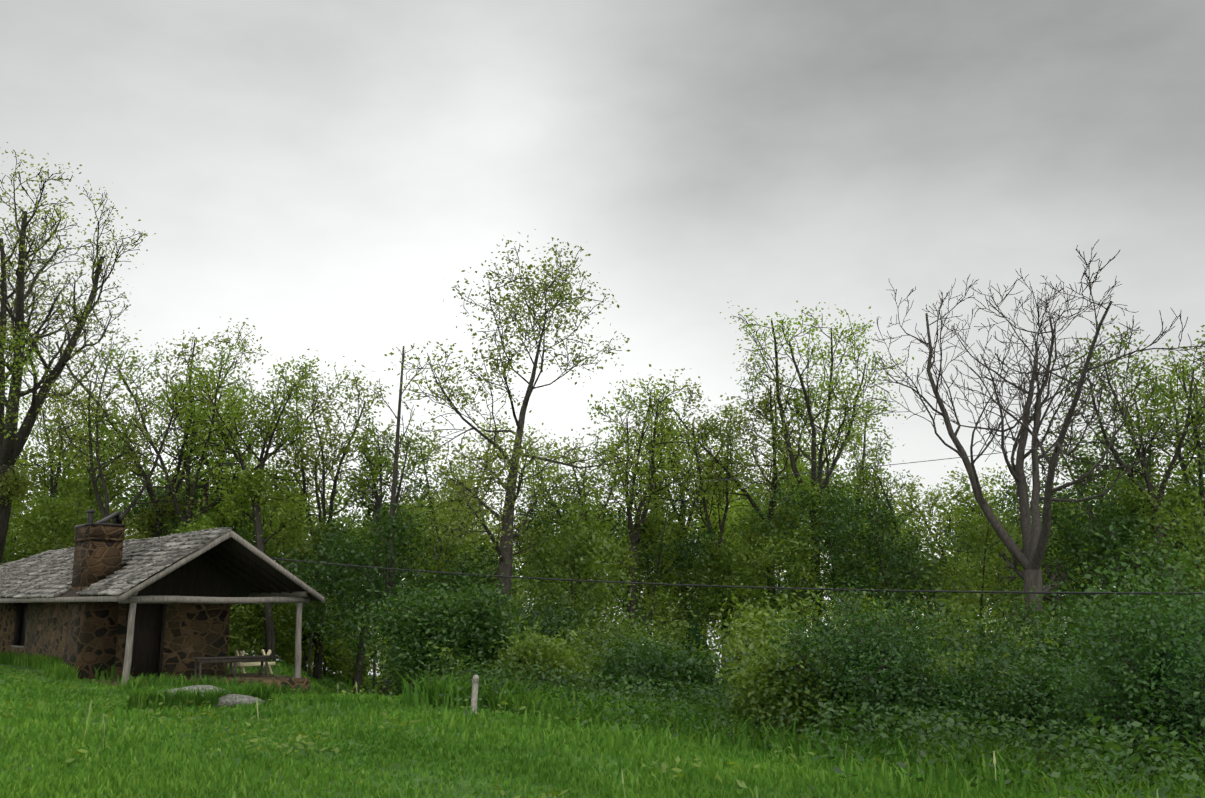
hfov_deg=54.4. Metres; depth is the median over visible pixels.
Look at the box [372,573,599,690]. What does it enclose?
thicket shrub
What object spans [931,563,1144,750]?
thicket shrub
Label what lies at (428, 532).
tree
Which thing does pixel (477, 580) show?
tree
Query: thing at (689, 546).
tree
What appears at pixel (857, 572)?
tree
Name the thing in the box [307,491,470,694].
tree
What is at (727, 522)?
tree
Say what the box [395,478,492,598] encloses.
tree
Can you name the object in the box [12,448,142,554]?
tree
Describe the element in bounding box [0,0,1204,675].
sky
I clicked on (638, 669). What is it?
thicket shrub
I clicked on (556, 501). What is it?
tree
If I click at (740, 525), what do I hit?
tree
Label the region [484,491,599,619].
tree
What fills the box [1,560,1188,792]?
undergrowth shrub
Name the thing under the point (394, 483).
snag tree
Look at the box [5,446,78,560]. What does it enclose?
tree
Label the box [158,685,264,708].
outcrop rock
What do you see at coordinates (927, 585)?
tree
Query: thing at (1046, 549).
tree
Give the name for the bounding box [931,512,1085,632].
tree
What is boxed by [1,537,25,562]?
tree
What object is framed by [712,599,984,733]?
thicket shrub
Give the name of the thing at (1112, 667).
thicket shrub
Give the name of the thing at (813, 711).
thicket shrub
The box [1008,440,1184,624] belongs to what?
tree
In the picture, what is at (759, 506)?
tree
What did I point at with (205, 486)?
utility pole
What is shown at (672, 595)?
tree
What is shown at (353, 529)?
tree
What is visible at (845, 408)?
tree
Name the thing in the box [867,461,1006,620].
tree
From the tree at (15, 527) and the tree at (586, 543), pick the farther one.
the tree at (15, 527)
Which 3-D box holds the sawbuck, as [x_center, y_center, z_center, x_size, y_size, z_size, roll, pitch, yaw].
[-9.309,7.002,31.103,0.523,0.664,1.200,-6,-12,31]
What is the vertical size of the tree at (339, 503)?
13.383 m
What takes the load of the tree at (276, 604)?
on the ground at (417, 779)
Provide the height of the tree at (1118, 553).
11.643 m
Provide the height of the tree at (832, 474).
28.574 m
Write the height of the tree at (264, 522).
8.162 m
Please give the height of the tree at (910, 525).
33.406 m
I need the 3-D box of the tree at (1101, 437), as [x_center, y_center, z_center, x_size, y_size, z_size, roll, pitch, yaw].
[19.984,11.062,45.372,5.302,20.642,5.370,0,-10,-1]
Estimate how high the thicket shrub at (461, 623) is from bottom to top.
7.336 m
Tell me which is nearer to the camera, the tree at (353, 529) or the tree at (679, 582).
the tree at (679, 582)
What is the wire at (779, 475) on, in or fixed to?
attached to the utility pole
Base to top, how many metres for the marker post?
0.737 m
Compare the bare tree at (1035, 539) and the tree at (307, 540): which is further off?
the tree at (307, 540)
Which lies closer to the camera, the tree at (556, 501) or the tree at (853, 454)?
the tree at (853, 454)
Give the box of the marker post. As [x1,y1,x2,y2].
[471,675,478,713]
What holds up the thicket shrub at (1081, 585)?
on the ground at (417, 779)
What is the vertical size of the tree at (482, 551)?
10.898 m
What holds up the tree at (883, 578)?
on the ground at (417, 779)
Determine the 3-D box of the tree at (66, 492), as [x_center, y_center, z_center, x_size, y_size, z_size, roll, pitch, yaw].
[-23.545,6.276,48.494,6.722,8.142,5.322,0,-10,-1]
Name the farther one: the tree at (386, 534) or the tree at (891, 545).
the tree at (891, 545)
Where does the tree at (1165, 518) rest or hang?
on the ground at (417, 779)
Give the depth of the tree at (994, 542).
38.40 m
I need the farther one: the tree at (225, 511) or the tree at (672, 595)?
the tree at (225, 511)
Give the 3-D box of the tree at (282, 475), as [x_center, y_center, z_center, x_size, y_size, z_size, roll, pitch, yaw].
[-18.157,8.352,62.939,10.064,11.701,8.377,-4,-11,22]
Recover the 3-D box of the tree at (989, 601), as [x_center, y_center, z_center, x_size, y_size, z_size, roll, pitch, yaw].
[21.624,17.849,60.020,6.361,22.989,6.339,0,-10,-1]
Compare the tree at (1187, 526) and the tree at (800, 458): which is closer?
the tree at (1187, 526)
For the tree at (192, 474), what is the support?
on the ground at (417, 779)
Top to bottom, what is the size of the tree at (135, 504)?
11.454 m
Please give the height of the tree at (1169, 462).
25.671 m
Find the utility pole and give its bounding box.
[186,477,223,512]
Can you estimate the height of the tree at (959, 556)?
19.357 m
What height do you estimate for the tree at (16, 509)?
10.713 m
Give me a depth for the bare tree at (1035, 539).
35.09 m
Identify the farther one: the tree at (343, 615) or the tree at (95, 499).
the tree at (95, 499)
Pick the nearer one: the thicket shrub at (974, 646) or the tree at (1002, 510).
the thicket shrub at (974, 646)
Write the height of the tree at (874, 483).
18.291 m
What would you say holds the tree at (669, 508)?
on the ground at (417, 779)
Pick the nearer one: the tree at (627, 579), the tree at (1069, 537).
the tree at (1069, 537)
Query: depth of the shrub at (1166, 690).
16.92 m
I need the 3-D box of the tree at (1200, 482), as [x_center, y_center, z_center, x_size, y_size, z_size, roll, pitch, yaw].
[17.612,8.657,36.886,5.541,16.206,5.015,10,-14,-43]
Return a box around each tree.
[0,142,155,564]
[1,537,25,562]
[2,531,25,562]
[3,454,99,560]
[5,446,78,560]
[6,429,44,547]
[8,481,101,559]
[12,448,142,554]
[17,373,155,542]
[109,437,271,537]
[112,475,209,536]
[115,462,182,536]
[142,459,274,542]
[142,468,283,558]
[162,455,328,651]
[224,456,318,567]
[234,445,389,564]
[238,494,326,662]
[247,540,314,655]
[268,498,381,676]
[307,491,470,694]
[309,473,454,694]
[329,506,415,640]
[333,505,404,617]
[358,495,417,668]
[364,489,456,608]
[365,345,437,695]
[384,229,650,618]
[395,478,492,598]
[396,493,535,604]
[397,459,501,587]
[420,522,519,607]
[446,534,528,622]
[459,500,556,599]
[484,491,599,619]
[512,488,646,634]
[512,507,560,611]
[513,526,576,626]
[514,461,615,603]
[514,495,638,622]
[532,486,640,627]
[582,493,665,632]
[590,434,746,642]
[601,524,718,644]
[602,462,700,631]
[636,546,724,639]
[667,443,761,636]
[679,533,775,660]
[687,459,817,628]
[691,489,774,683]
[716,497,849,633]
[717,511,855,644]
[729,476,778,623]
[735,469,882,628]
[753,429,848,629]
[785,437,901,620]
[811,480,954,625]
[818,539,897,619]
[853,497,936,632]
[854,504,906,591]
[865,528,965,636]
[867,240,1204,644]
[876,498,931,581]
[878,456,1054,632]
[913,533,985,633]
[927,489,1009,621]
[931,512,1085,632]
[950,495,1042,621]
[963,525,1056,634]
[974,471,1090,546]
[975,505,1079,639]
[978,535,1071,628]
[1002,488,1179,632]
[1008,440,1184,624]
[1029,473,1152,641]
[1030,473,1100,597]
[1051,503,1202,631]
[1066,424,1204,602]
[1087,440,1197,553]
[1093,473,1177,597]
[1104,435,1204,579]
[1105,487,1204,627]
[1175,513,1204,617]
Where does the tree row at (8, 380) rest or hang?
on the ground at (417, 779)
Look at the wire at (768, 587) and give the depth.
21.07 m
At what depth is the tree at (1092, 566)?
38.76 m
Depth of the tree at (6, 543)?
46.82 m
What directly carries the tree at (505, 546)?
on the ground at (417, 779)
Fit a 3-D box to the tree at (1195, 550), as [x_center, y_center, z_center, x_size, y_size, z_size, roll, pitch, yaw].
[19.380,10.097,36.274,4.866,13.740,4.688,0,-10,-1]
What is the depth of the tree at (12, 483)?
43.66 m
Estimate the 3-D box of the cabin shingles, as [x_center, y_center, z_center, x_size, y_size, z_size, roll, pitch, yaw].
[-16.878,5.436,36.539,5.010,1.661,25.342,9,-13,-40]
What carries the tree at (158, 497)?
on the ground at (417, 779)
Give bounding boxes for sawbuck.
[228,649,274,674]
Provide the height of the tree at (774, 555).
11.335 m
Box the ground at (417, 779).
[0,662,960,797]
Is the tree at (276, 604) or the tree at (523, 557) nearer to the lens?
the tree at (276, 604)
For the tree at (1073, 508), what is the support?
on the ground at (417, 779)
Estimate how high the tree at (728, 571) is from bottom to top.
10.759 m
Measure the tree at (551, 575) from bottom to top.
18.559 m
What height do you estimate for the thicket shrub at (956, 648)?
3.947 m
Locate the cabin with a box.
[0,510,324,694]
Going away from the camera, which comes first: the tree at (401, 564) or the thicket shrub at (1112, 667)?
the thicket shrub at (1112, 667)
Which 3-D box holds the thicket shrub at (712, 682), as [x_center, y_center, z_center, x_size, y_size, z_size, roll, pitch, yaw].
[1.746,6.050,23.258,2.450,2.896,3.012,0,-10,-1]
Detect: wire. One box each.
[208,426,1204,491]
[271,558,1202,593]
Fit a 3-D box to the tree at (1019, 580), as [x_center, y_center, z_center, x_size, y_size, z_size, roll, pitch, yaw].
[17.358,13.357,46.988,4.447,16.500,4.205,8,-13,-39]
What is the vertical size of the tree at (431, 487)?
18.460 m
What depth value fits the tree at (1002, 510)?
80.19 m
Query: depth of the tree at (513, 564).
59.32 m
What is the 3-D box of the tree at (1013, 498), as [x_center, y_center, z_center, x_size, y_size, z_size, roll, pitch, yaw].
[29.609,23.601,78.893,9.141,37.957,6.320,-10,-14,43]
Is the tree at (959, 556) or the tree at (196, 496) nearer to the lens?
the tree at (196, 496)
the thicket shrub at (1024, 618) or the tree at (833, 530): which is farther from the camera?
the tree at (833, 530)
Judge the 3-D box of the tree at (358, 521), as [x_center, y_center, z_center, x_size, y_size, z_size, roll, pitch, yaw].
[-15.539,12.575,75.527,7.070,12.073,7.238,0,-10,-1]
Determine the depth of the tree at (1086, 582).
54.74 m
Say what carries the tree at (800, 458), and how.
on the ground at (417, 779)
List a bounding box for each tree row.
[0,321,47,438]
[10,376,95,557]
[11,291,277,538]
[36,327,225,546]
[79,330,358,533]
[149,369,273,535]
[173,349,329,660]
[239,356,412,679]
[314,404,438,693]
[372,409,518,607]
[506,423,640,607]
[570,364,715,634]
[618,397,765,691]
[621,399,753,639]
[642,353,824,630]
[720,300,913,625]
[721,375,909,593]
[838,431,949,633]
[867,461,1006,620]
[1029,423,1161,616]
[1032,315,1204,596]
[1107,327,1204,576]
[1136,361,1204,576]
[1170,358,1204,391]
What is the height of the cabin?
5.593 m
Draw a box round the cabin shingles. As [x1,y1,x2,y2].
[0,527,323,598]
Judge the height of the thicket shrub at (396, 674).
4.352 m
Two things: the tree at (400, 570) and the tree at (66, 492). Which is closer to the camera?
the tree at (66, 492)
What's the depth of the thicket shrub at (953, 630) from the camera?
26.81 m
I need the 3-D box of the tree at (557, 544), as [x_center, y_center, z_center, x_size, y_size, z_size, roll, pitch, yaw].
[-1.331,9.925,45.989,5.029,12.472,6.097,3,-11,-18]
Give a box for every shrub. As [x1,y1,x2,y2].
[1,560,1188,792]
[344,512,1204,695]
[367,592,579,696]
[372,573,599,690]
[552,591,741,705]
[584,616,719,703]
[633,629,739,710]
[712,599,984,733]
[713,553,1204,786]
[749,602,962,731]
[858,616,1003,732]
[877,586,1084,733]
[916,627,1091,751]
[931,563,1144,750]
[1060,581,1200,655]
[1071,632,1160,686]
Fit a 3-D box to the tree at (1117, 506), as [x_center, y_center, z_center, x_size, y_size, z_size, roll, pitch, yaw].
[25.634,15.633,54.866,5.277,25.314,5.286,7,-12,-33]
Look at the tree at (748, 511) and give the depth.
65.52 m
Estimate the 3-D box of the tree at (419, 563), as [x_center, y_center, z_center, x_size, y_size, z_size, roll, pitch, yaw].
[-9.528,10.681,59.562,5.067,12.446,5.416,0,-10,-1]
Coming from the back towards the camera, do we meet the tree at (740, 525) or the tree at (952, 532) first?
the tree at (952, 532)
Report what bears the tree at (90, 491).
on the ground at (417, 779)
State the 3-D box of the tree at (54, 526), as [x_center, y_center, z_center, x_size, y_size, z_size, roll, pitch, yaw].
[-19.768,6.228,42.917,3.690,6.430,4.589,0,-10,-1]
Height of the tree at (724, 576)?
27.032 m

